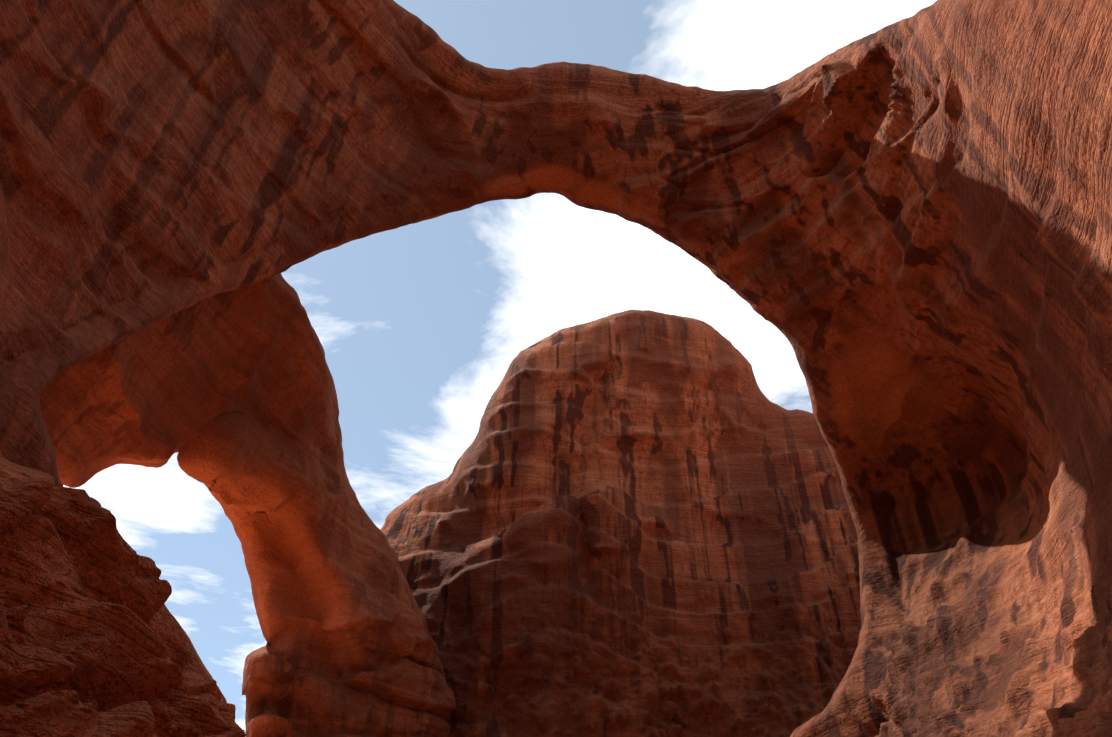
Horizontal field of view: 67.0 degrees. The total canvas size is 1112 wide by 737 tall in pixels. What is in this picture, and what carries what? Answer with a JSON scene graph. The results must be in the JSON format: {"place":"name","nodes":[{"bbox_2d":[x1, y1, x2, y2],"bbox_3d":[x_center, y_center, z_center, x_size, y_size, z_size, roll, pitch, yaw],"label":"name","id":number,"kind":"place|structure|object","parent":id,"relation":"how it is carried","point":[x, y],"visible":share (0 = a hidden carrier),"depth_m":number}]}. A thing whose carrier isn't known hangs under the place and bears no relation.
{"place":"outdoors","nodes":[
{"label":"outdoors","id":0,"kind":"place"},
{"bbox_2d":[63,0,936,733],"label":"sky","id":1,"kind":"structure","parent":0,"point":[417,326]},
{"label":"ground","id":2,"kind":"structure","parent":0,"visible":0},
{"bbox_2d":[0,457,247,736],"bbox_3d":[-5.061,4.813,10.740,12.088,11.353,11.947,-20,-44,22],"label":"rock","id":3,"kind":"object","parent":2,"relation":"on","point":[95,640],"visible":1,"depth_m":9.63},
{"bbox_2d":[40,273,455,736],"bbox_3d":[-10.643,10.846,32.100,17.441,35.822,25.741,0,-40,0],"label":"arch","id":4,"kind":"structure","parent":2,"relation":"on","point":[230,398],"depth_m":33.62},
{"bbox_2d":[0,0,1111,736],"bbox_3d":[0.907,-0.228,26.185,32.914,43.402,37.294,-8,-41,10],"label":"rock arch","id":5,"kind":"structure","parent":2,"relation":"on","point":[898,234],"depth_m":24.04},
{"bbox_2d":[380,309,860,736],"bbox_3d":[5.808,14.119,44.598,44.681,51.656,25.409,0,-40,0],"label":"rock formation","id":6,"kind":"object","parent":2,"relation":"on","point":[633,523],"depth_m":42.80}
]}

